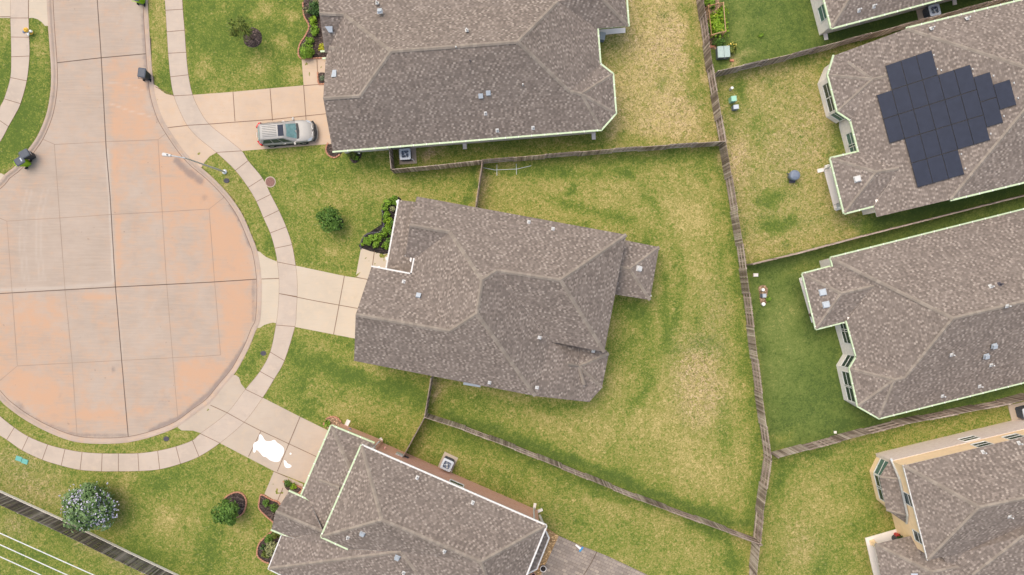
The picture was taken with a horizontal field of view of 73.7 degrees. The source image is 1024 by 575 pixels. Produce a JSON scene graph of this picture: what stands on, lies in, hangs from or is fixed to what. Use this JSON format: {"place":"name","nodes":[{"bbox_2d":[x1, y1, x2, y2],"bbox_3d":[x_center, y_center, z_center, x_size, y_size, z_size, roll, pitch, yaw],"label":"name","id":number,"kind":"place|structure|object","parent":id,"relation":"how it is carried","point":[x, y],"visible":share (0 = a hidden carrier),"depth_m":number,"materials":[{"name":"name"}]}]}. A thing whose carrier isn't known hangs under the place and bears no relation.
{"place":"outdoors","nodes":[
{"label":"outdoors","id":0,"kind":"place"},
{"bbox_2d":[0,0,29,140],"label":"sidewalk","id":1,"kind":"structure","parent":0,"point":[20,56],"depth_m":57.28,"materials":[{"name":"concrete"}]},
{"bbox_2d":[0,0,47,25],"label":"driveway","id":2,"kind":"structure","parent":0,"point":[37,9],"depth_m":57.28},
{"bbox_2d":[0,544,66,574],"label":"overhead wire","id":3,"kind":"object","parent":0,"point":[33,559],"visible":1,"depth_m":48.27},
{"bbox_2d":[0,533,93,574],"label":"overhead wire","id":4,"kind":"object","parent":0,"point":[46,554],"visible":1,"depth_m":48.27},
{"bbox_2d":[0,0,256,437],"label":"road","id":5,"kind":"structure","parent":0,"point":[128,288],"depth_m":57.40,"materials":[{"name":"concrete"}]},
{"bbox_2d":[13,156,30,168],"bbox_3d":[-40.673,-10.410,56.832,0.912,1.130,0.660,-32,90,0],"label":"wheelie bin","id":6,"kind":"object","parent":5,"relation":"on","point":[22,162],"visible":1,"depth_m":56.32,"materials":[{"name":"plastic"}]},
{"bbox_2d":[18,149,35,161],"bbox_3d":[-40.296,-11.001,56.836,0.912,1.122,0.660,-28,90,0],"label":"wheelie bin","id":7,"kind":"object","parent":5,"relation":"on","point":[30,156],"visible":1,"depth_m":56.32,"materials":[{"name":"black plastic"}]},
{"bbox_2d":[137,67,150,81],"bbox_3d":[-30.555,-17.668,56.836,0.660,1.122,0.912,8,90,0],"label":"wheelie bin","id":8,"kind":"object","parent":5,"relation":"on","point":[144,73],"visible":1,"depth_m":56.31,"materials":[{"name":"black plastic"}]},
{"bbox_2d":[0,0,296,470],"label":"sidewalk","id":9,"kind":"structure","parent":0,"point":[226,425],"depth_m":57.28,"materials":[{"name":"concrete"}]},
{"bbox_2d":[154,59,330,167],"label":"driveway","id":10,"kind":"structure","parent":0,"point":[235,118],"depth_m":57.28,"materials":[{"name":"concrete"}]},
{"bbox_2d":[256,117,317,146],"bbox_3d":[-18.648,-12.828,56.441,4.940,1.684,2.282,-5,90,0],"label":"parked car","id":11,"kind":"object","parent":10,"relation":"on","point":[286,133],"visible":1,"depth_m":56.13,"materials":[{"name":"silver metal"}]},
{"bbox_2d":[317,72,324,84],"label":"mulch bed","id":12,"kind":"object","parent":10,"relation":"on","point":[319,82],"visible":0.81,"depth_m":57.22,"materials":[{"name":"brick"}]},
{"bbox_2d":[178,375,327,502],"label":"driveway","id":13,"kind":"structure","parent":0,"point":[299,439],"depth_m":57.28,"materials":[{"name":"concrete"}]},
{"bbox_2d":[253,435,290,467],"bbox_3d":[-19.919,13.723,57.266,3.682,0.001,1.696,26,90,0],"label":"pavement stain","id":14,"kind":"object","parent":13,"relation":"on","point":[272,450],"visible":1,"depth_m":57.27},
{"bbox_2d":[257,249,387,337],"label":"driveway","id":15,"kind":"structure","parent":0,"point":[327,302],"depth_m":57.28,"materials":[{"name":"concrete"}]},
{"bbox_2d":[354,197,659,401],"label":"house","id":16,"kind":"structure","parent":0,"point":[472,296],"depth_m":52.14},
{"bbox_2d":[0,0,1023,574],"bbox_3d":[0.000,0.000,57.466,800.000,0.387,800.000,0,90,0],"label":"ground","id":17,"kind":"structure","parent":0,"point":[668,414],"depth_m":57.30,"materials":[{"name":"green plant"}]},
{"bbox_2d":[59,481,118,532],"bbox_3d":[-34.156,17.757,55.371,4.910,3.986,4.208,0,90,0],"label":"flowering tree","id":18,"kind":"object","parent":17,"relation":"on","point":[86,506],"visible":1,"depth_m":54.58,"materials":[{"name":"green plant"}]},
{"bbox_2d":[0,490,178,574],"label":"wooden fence","id":19,"kind":"object","parent":17,"relation":"on","point":[51,522],"visible":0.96,"depth_m":56.41,"materials":[{"name":"brown wood"}]},
{"bbox_2d":[0,0,261,443],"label":"kerb","id":20,"kind":"structure","parent":17,"relation":"on","point":[4,399],"depth_m":57.31,"materials":[{"name":"concrete"}]},
{"bbox_2d":[162,152,226,173],"bbox_3d":[-24.786,-9.704,53.595,1.781,7.450,0.420,0,90,0],"label":"street lamp","id":21,"kind":"object","parent":17,"relation":"on","point":[224,171],"visible":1,"depth_m":52.11,"materials":[{"name":"metal"}]},
{"bbox_2d":[224,491,246,517],"bbox_3d":[-23.145,18.188,57.248,2.045,0.145,2.107,-27,90,0],"label":"mulch bed","id":22,"kind":"object","parent":17,"relation":"on","point":[239,498],"visible":0.58,"depth_m":57.22,"materials":[{"name":"soil"}]},
{"bbox_2d":[211,498,240,525],"bbox_3d":[-23.353,18.303,56.093,2.344,2.535,2.326,0,90,0],"label":"young tree","id":23,"kind":"object","parent":22,"relation":"on","point":[228,513],"visible":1,"depth_m":55.31,"materials":[{"name":"green plant"}]},
{"bbox_2d":[243,27,261,46],"bbox_3d":[-21.769,-20.983,57.251,1.574,0.082,1.691,0,90,0],"label":"mulch bed","id":24,"kind":"object","parent":17,"relation":"on","point":[256,36],"visible":0.78,"depth_m":57.23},
{"bbox_2d":[226,16,252,41],"bbox_3d":[-21.903,-20.907,55.688,2.304,3.327,2.187,0,90,0],"label":"young tree","id":25,"kind":"object","parent":24,"relation":"on","point":[244,28],"visible":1,"depth_m":54.63,"materials":[{"name":"green plant"}]},
{"bbox_2d":[256,531,278,563],"bbox_3d":[-19.958,21.547,57.247,2.093,0.144,3.452,44,90,0],"label":"mulch bed","id":26,"kind":"object","parent":17,"relation":"on","point":[259,552],"visible":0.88,"depth_m":57.22,"materials":[{"name":"brick"}]},
{"bbox_2d":[264,541,277,556],"bbox_3d":[-19.823,21.803,56.817,1.499,1.026,1.480,16,90,0],"label":"shrub","id":27,"kind":"object","parent":26,"relation":"on","point":[271,546],"visible":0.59,"depth_m":56.66,"materials":[{"name":"green plant"}]},
{"bbox_2d":[258,494,280,522],"bbox_3d":[-20.141,18.564,57.248,1.721,0.143,3.154,-41,90,0],"label":"mulch bed","id":28,"kind":"object","parent":17,"relation":"on","point":[267,513],"visible":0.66,"depth_m":57.22,"materials":[{"name":"brick"}]},
{"bbox_2d":[265,176,275,186],"bbox_3d":[-20.275,-8.857,57.280,0.920,0.080,0.920,0,90,0],"label":"manhole cover","id":29,"kind":"object","parent":17,"relation":"on","point":[270,181],"visible":1,"depth_m":57.25,"materials":[{"name":"metal"}]},
{"bbox_2d":[283,481,302,492],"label":"mulch bed","id":30,"kind":"object","parent":17,"relation":"on","point":[297,489],"visible":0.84,"depth_m":57.22,"materials":[{"name":"soil"}]},
{"bbox_2d":[298,0,326,59],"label":"mulch bed","id":31,"kind":"object","parent":17,"relation":"on","point":[317,42],"visible":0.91,"depth_m":57.22,"materials":[{"name":"brick"}]},
{"bbox_2d":[299,43,314,58],"bbox_3d":[-17.043,-19.616,56.784,1.350,1.098,1.302,0,90,0],"label":"shrub","id":32,"kind":"object","parent":31,"relation":"on","point":[306,52],"visible":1,"depth_m":56.62,"materials":[{"name":"green plant"}]},
{"bbox_2d":[307,1,319,16],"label":"shrub","id":33,"kind":"object","parent":31,"relation":"on","point":[314,6],"visible":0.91,"depth_m":56.59,"materials":[{"name":"green plant"}]},
{"bbox_2d":[309,25,319,36],"bbox_3d":[-16.496,-21.435,56.991,0.865,0.720,0.973,17,90,0],"label":"shrub","id":34,"kind":"object","parent":31,"relation":"on","point":[314,32],"visible":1,"depth_m":56.84,"materials":[{"name":"green plant"}]},
{"bbox_2d":[315,205,342,232],"bbox_3d":[-14.928,-5.570,56.200,2.326,2.312,2.310,0,90,0],"label":"young tree","id":35,"kind":"object","parent":17,"relation":"on","point":[329,223],"visible":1,"depth_m":55.47,"materials":[{"name":"green plant"}]},
{"bbox_2d":[323,416,342,428],"bbox_3d":[-14.881,11.555,57.246,1.362,0.137,1.826,-42,90,0],"label":"mulch bed","id":36,"kind":"object","parent":17,"relation":"on","point":[335,420],"visible":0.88,"depth_m":57.22,"materials":[{"name":"brown soil"}]},
{"bbox_2d":[325,142,341,157],"bbox_3d":[-14.957,-11.426,57.245,1.508,0.140,1.166,16,90,0],"label":"mulch bed","id":37,"kind":"object","parent":17,"relation":"on","point":[328,150],"visible":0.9,"depth_m":57.22,"materials":[{"name":"brick"}]},
{"bbox_2d":[359,197,400,253],"bbox_3d":[-10.462,-5.078,57.248,2.826,0.145,5.405,28,90,0],"label":"mulch bed","id":38,"kind":"object","parent":17,"relation":"on","point":[379,249],"visible":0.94,"depth_m":57.23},
{"bbox_2d":[389,148,394,172],"bbox_3d":[-9.951,-10.664,56.376,0.098,1.849,2.204,-6,90,0],"label":"wooden fence","id":39,"kind":"object","parent":17,"relation":"on","point":[391,158],"visible":0.78,"depth_m":56.26,"materials":[{"name":"brown wood"}]},
{"bbox_2d":[398,148,416,164],"bbox_3d":[-8.752,-11.040,57.280,1.450,0.070,1.350,-4,90,0],"label":"equipment pad","id":40,"kind":"object","parent":17,"relation":"on","point":[413,151],"visible":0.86,"depth_m":57.24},
{"bbox_2d":[399,148,414,161],"bbox_3d":[-8.732,-10.958,56.803,1.120,0.885,1.057,-4,90,0],"label":"air conditioner","id":41,"kind":"object","parent":40,"relation":"on","point":[405,154],"visible":1,"depth_m":56.38,"materials":[{"name":"metal"}]},
{"bbox_2d":[268,424,549,574],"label":"house","id":42,"kind":"structure","parent":17,"relation":"on","point":[361,503],"depth_m":52.64,"materials":[{"name":"brown"}]},
{"bbox_2d":[402,376,433,457],"bbox_3d":[-7.528,10.785,56.376,0.686,1.849,7.036,20,90,0],"label":"wooden fence","id":43,"kind":"object","parent":17,"relation":"on","point":[429,394],"visible":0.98,"depth_m":55.76,"materials":[{"name":"brown wood"}]},
{"bbox_2d":[391,160,483,172],"bbox_3d":[-6.125,-9.974,56.375,7.563,1.849,0.128,-6,90,0],"label":"wooden fence","id":44,"kind":"object","parent":17,"relation":"on","point":[433,167],"visible":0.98,"depth_m":56.25,"materials":[{"name":"brown wood"}]},
{"bbox_2d":[438,452,457,471],"bbox_3d":[-5.415,14.755,57.280,1.250,0.070,1.600,25,90,0],"label":"equipment pad","id":45,"kind":"object","parent":17,"relation":"on","point":[450,456],"visible":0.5,"depth_m":57.24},
{"bbox_2d":[440,456,453,471],"bbox_3d":[-5.311,14.755,56.803,1.120,0.885,1.057,25,90,0],"label":"air conditioner","id":46,"kind":"object","parent":45,"relation":"on","point":[447,463],"visible":1,"depth_m":56.38,"materials":[{"name":"metal"}]},
{"bbox_2d":[319,0,629,152],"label":"house","id":47,"kind":"structure","parent":17,"relation":"on","point":[401,74],"depth_m":52.83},
{"bbox_2d":[475,161,483,206],"bbox_3d":[-2.715,-8.352,56.376,0.110,1.848,4.169,8,90,0],"label":"wooden fence","id":48,"kind":"object","parent":17,"relation":"on","point":[479,184],"visible":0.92,"depth_m":55.93,"materials":[{"name":"brown wood"}]},
{"bbox_2d":[425,413,762,545],"bbox_3d":[6.621,15.753,56.375,29.452,1.849,0.294,21,90,0],"label":"wooden fence","id":49,"kind":"object","parent":17,"relation":"on","point":[695,518],"visible":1,"depth_m":56.26,"materials":[{"name":"brown wood"}]},
{"bbox_2d":[482,140,725,162],"bbox_3d":[7.471,-11.184,56.375,19.926,1.850,0.172,-4,90,0],"label":"wooden fence","id":50,"kind":"object","parent":17,"relation":"on","point":[635,148],"visible":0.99,"depth_m":56.26,"materials":[{"name":"brown wood"}]},
{"bbox_2d":[703,0,723,48],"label":"mulch bed","id":51,"kind":"object","parent":17,"relation":"on","point":[707,17],"visible":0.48,"depth_m":57.23,"materials":[{"name":"brown soil"}]},
{"bbox_2d":[704,0,715,9],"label":"shrub","id":52,"kind":"object","parent":51,"relation":"on","point":[707,2],"visible":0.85,"depth_m":56.78,"materials":[{"name":"green plant"}]},
{"bbox_2d":[705,2,725,36],"bbox_3d":[16.801,-21.983,56.560,1.344,1.520,2.622,-6,90,0],"label":"raised garden bed","id":53,"kind":"object","parent":51,"relation":"on","point":[720,4],"visible":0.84,"depth_m":55.83,"materials":[{"name":"brown wood"}]},
{"bbox_2d":[708,5,728,38],"bbox_3d":[17.114,-21.989,56.721,1.869,1.246,2.855,0,90,0],"label":"shrub","id":54,"kind":"object","parent":51,"relation":"on","point":[717,24],"visible":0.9,"depth_m":56.49,"materials":[{"name":"green plant"}]},
{"bbox_2d":[712,35,725,46],"bbox_3d":[17.259,-20.421,56.958,1.159,0.774,0.994,41,90,0],"label":"shrub","id":55,"kind":"object","parent":51,"relation":"on","point":[718,42],"visible":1,"depth_m":56.79,"materials":[{"name":"green plant"}]},
{"bbox_2d":[715,46,729,59],"bbox_3d":[17.590,-19.565,56.970,1.040,0.660,0.995,-4,90,0],"label":"storage box","id":56,"kind":"object","parent":17,"relation":"on","point":[722,52],"visible":1,"depth_m":56.66,"materials":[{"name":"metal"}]},
{"bbox_2d":[727,42,737,53],"bbox_3d":[18.339,-20.036,56.965,0.927,0.751,1.105,18,90,0],"label":"shrub","id":57,"kind":"object","parent":17,"relation":"on","point":[733,45],"visible":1,"depth_m":56.81,"materials":[{"name":"yellow plant"}]},
{"bbox_2d":[696,0,771,459],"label":"wooden fence","id":58,"kind":"object","parent":17,"relation":"on","point":[702,14],"visible":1,"depth_m":56.26,"materials":[{"name":"brown wood"}]},
{"bbox_2d":[749,455,771,574],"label":"wooden fence","id":59,"kind":"object","parent":17,"relation":"on","point":[757,536],"visible":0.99,"depth_m":56.27,"materials":[{"name":"brown wood"}]},
{"bbox_2d":[758,285,767,303],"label":"mulch bed","id":60,"kind":"object","parent":17,"relation":"on","point":[762,300],"visible":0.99,"depth_m":57.23,"materials":[{"name":"brown soil"}]},
{"bbox_2d":[787,170,799,182],"bbox_3d":[23.319,-9.252,56.794,1.088,1.027,0.967,0,90,0],"label":"garden grill","id":61,"kind":"object","parent":17,"relation":"on","point":[793,175],"visible":1,"depth_m":56.38,"materials":[{"name":"metal"}]},
{"bbox_2d":[715,0,1011,76],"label":"wooden fence","id":62,"kind":"object","parent":17,"relation":"on","point":[765,62],"visible":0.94,"depth_m":56.24,"materials":[{"name":"brown wood"}]},
{"bbox_2d":[810,0,951,34],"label":"house","id":63,"kind":"structure","parent":17,"relation":"on","point":[830,16],"depth_m":54.52,"materials":[{"name":"grey"}]},
{"bbox_2d":[817,4,826,22],"bbox_3d":[25.436,-22.473,55.850,0.390,1.390,1.212,0,90,0],"label":"window","id":64,"kind":"structure","parent":63,"relation":"in","point":[821,11],"depth_m":56.03,"materials":[{"name":"white glass"}]},
{"bbox_2d":[747,195,1023,264],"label":"wooden fence","id":65,"kind":"object","parent":17,"relation":"on","point":[891,228],"visible":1,"depth_m":55.65,"materials":[{"name":"brown wood"}]},
{"bbox_2d":[771,393,1023,457],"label":"wooden fence","id":66,"kind":"object","parent":17,"relation":"on","point":[1004,401],"visible":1,"depth_m":56.27,"materials":[{"name":"brown wood"}]},
{"bbox_2d":[799,208,1023,418],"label":"house","id":67,"kind":"structure","parent":17,"relation":"on","point":[926,320],"depth_m":53.64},
{"bbox_2d":[840,329,850,343],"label":"window","id":68,"kind":"structure","parent":67,"relation":"in","point":[845,337],"depth_m":55.90,"materials":[{"name":"white glass"}]},
{"bbox_2d":[841,370,851,387],"bbox_3d":[27.402,7.513,55.850,0.371,1.390,1.319,0,90,0],"label":"window","id":69,"kind":"structure","parent":67,"relation":"in","point":[845,375],"depth_m":55.93,"materials":[{"name":"white glass"}]},
{"bbox_2d":[840,354,853,367],"bbox_3d":[27.476,6.013,55.850,0.653,1.390,0.995,0,90,0],"label":"window","id":70,"kind":"structure","parent":67,"relation":"in","point":[848,358],"depth_m":55.93,"materials":[{"name":"white glass"}]},
{"bbox_2d":[844,384,854,402],"bbox_3d":[27.657,8.665,55.850,0.371,1.390,1.319,0,90,0],"label":"window","id":71,"kind":"structure","parent":67,"relation":"in","point":[849,392],"depth_m":55.92,"materials":[{"name":"white glass"}]},
{"bbox_2d":[818,0,1023,216],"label":"house","id":72,"kind":"structure","parent":17,"relation":"on","point":[870,170],"depth_m":53.42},
{"bbox_2d":[822,82,830,99],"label":"window","id":73,"kind":"structure","parent":72,"relation":"in","point":[826,91],"depth_m":56.12,"materials":[{"name":"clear glass"}]},
{"bbox_2d":[826,96,834,112],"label":"window","id":74,"kind":"structure","parent":72,"relation":"in","point":[829,102],"depth_m":56.11,"materials":[{"name":"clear glass"}]},
{"bbox_2d":[829,112,844,121],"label":"window","id":75,"kind":"structure","parent":72,"relation":"in","point":[836,116],"depth_m":56.15,"materials":[{"name":"white glass"}]},
{"bbox_2d":[845,132,854,147],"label":"window","id":76,"kind":"structure","parent":72,"relation":"in","point":[849,138],"depth_m":56.11,"materials":[{"name":"white glass"}]},
{"bbox_2d":[876,90,897,118],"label":"solar panel","id":77,"kind":"object","parent":72,"relation":"on","point":[887,104],"visible":1,"depth_m":53.86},
{"bbox_2d":[883,115,904,142],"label":"solar panel","id":78,"kind":"object","parent":72,"relation":"on","point":[893,127],"visible":1,"depth_m":53.86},
{"bbox_2d":[886,61,906,89],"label":"solar panel","id":79,"kind":"object","parent":72,"relation":"on","point":[895,72],"visible":1,"depth_m":53.50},
{"bbox_2d":[892,85,912,113],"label":"solar panel","id":80,"kind":"object","parent":72,"relation":"on","point":[902,99],"visible":1,"depth_m":53.50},
{"bbox_2d":[898,110,919,137],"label":"solar panel","id":81,"kind":"object","parent":72,"relation":"on","point":[908,122],"visible":1,"depth_m":53.49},
{"bbox_2d":[900,56,921,84],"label":"solar panel","id":82,"kind":"object","parent":72,"relation":"on","point":[911,70],"visible":1,"depth_m":53.14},
{"bbox_2d":[905,135,925,162],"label":"solar panel","id":83,"kind":"object","parent":72,"relation":"on","point":[915,148],"visible":1,"depth_m":53.49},
{"bbox_2d":[907,80,928,108],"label":"solar panel","id":84,"kind":"object","parent":72,"relation":"on","point":[917,93],"visible":1,"depth_m":53.14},
{"bbox_2d":[911,159,932,186],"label":"solar panel","id":85,"kind":"object","parent":72,"relation":"on","point":[922,174],"visible":1,"depth_m":53.49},
{"bbox_2d":[914,105,934,133],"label":"solar panel","id":86,"kind":"object","parent":72,"relation":"on","point":[924,119],"visible":1,"depth_m":53.14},
{"bbox_2d":[916,50,937,79],"bbox_3d":[32.111,-17.212,52.853,1.071,0.497,1.974,-15,90,0],"label":"solar panel","id":87,"kind":"object","parent":72,"relation":"on","point":[926,64],"visible":1,"depth_m":52.78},
{"bbox_2d":[920,130,941,157],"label":"solar panel","id":88,"kind":"object","parent":72,"relation":"on","point":[930,142],"visible":1,"depth_m":53.13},
{"bbox_2d":[922,75,944,103],"bbox_3d":[32.617,-15.292,52.851,1.071,0.497,1.974,-15,90,0],"label":"solar panel","id":89,"kind":"object","parent":72,"relation":"on","point":[933,90],"visible":1,"depth_m":52.78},
{"bbox_2d":[927,155,948,182],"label":"solar panel","id":90,"kind":"object","parent":72,"relation":"on","point":[937,169],"visible":1,"depth_m":53.13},
{"bbox_2d":[929,100,950,128],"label":"solar panel","id":91,"kind":"object","parent":72,"relation":"on","point":[940,115],"visible":1,"depth_m":52.77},
{"bbox_2d":[935,125,957,153],"bbox_3d":[33.628,-11.453,52.846,1.071,0.497,1.974,-15,90,0],"label":"solar panel","id":92,"kind":"object","parent":72,"relation":"on","point":[946,139],"visible":1,"depth_m":52.77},
{"bbox_2d":[938,70,960,98],"bbox_3d":[33.607,-15.578,52.490,1.071,0.497,1.974,-15,90,0],"label":"solar panel","id":93,"kind":"object","parent":72,"relation":"on","point":[949,84],"visible":1,"depth_m":52.42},
{"bbox_2d":[942,150,963,177],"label":"solar panel","id":94,"kind":"object","parent":72,"relation":"on","point":[953,164],"visible":1,"depth_m":52.77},
{"bbox_2d":[945,95,966,123],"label":"solar panel","id":95,"kind":"object","parent":72,"relation":"on","point":[955,109],"visible":1,"depth_m":52.41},
{"bbox_2d":[952,120,973,148],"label":"solar panel","id":96,"kind":"object","parent":72,"relation":"on","point":[962,134],"visible":1,"depth_m":52.41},
{"bbox_2d":[954,65,976,93],"bbox_3d":[34.597,-15.864,52.130,1.071,0.497,1.974,-15,90,0],"label":"solar panel","id":97,"kind":"object","parent":72,"relation":"on","point":[965,79],"visible":1,"depth_m":52.06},
{"bbox_2d":[961,90,982,118],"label":"solar panel","id":98,"kind":"object","parent":72,"relation":"on","point":[972,104],"visible":1,"depth_m":52.05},
{"bbox_2d":[968,115,989,143],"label":"solar panel","id":99,"kind":"object","parent":72,"relation":"on","point":[978,130],"visible":1,"depth_m":52.05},
{"bbox_2d":[973,72,995,101],"bbox_3d":[35.840,-15.191,51.768,1.071,0.497,1.974,-15,90,0],"label":"solar panel","id":100,"kind":"object","parent":72,"relation":"on","point":[984,86],"visible":1,"depth_m":51.70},
{"bbox_2d":[980,98,1002,126],"bbox_3d":[36.346,-13.271,51.765,1.071,0.497,1.974,-15,90,0],"label":"solar panel","id":101,"kind":"object","parent":72,"relation":"on","point":[991,112],"visible":1,"depth_m":51.69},
{"bbox_2d":[993,79,1015,108],"bbox_3d":[37.083,-14.517,51.406,1.071,0.497,1.974,-15,90,0],"label":"solar panel","id":102,"kind":"object","parent":72,"relation":"on","point":[1004,94],"visible":1,"depth_m":51.33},
{"bbox_2d":[916,7,925,19],"bbox_3d":[34.611,-22.962,57.280,1.250,0.070,1.200,-13,90,0],"label":"equipment pad","id":103,"kind":"object","parent":17,"relation":"on","point":[919,12],"visible":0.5,"depth_m":57.24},
{"bbox_2d":[922,4,940,17],"bbox_3d":[35.018,-22.876,56.803,1.120,0.885,1.057,-13,90,0],"label":"air conditioner","id":104,"kind":"object","parent":103,"relation":"on","point":[931,10],"visible":0.84,"depth_m":56.44,"materials":[{"name":"metal"}]},
{"bbox_2d":[1008,402,1023,420],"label":"equipment pad","id":105,"kind":"object","parent":17,"relation":"on","point":[1012,412],"visible":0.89,"depth_m":57.24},
{"bbox_2d":[1015,405,1023,418],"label":"air conditioner","id":106,"kind":"object","parent":105,"relation":"on","point":[1019,410],"visible":1,"depth_m":56.81,"materials":[{"name":"metal"}]},
{"bbox_2d":[528,528,558,574],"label":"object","id":107,"kind":"structure","parent":0,"point":[553,536],"depth_m":57.27,"materials":[{"name":"gold soil"}]},
{"bbox_2d":[541,536,646,574],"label":"patio","id":108,"kind":"structure","parent":0,"point":[566,557],"depth_m":57.25,"materials":[{"name":"concrete"}]},
{"bbox_2d":[865,418,1023,574],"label":"house","id":109,"kind":"structure","parent":0,"point":[953,504],"depth_m":52.50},
{"bbox_2d":[873,458,887,475],"bbox_3d":[30.323,14.679,55.950,0.752,1.390,1.396,0,90,0],"label":"window","id":110,"kind":"structure","parent":109,"relation":"in","point":[881,465],"depth_m":56.10,"materials":[{"name":"white glass"}]},
{"bbox_2d":[903,491,912,507],"bbox_3d":[31.253,16.704,53.750,0.339,1.390,1.018,0,90,0],"label":"window","id":111,"kind":"structure","parent":109,"relation":"in","point":[907,497],"depth_m":53.87,"materials":[{"name":"clear glass"}]},
{"bbox_2d":[912,529,921,543],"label":"window","id":112,"kind":"structure","parent":109,"relation":"in","point":[916,534],"depth_m":53.97,"materials":[{"name":"clear glass"}]},
{"bbox_2d":[957,435,980,441],"bbox_3d":[37.166,12.291,55.550,1.354,0.990,0.373,0,90,0],"label":"window","id":113,"kind":"structure","parent":109,"relation":"in","point":[968,438],"depth_m":55.53,"materials":[{"name":"clear glass"}]},
{"bbox_2d":[970,441,993,447],"bbox_3d":[37.025,12.356,53.800,1.257,1.090,0.349,0,90,0],"label":"window","id":114,"kind":"structure","parent":109,"relation":"in","point":[983,443],"depth_m":53.84,"materials":[{"name":"clear glass"}]},
{"bbox_2d":[1001,433,1023,439],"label":"window","id":115,"kind":"structure","parent":109,"relation":"in","point":[1012,436],"depth_m":53.89,"materials":[{"name":"clear glass"}]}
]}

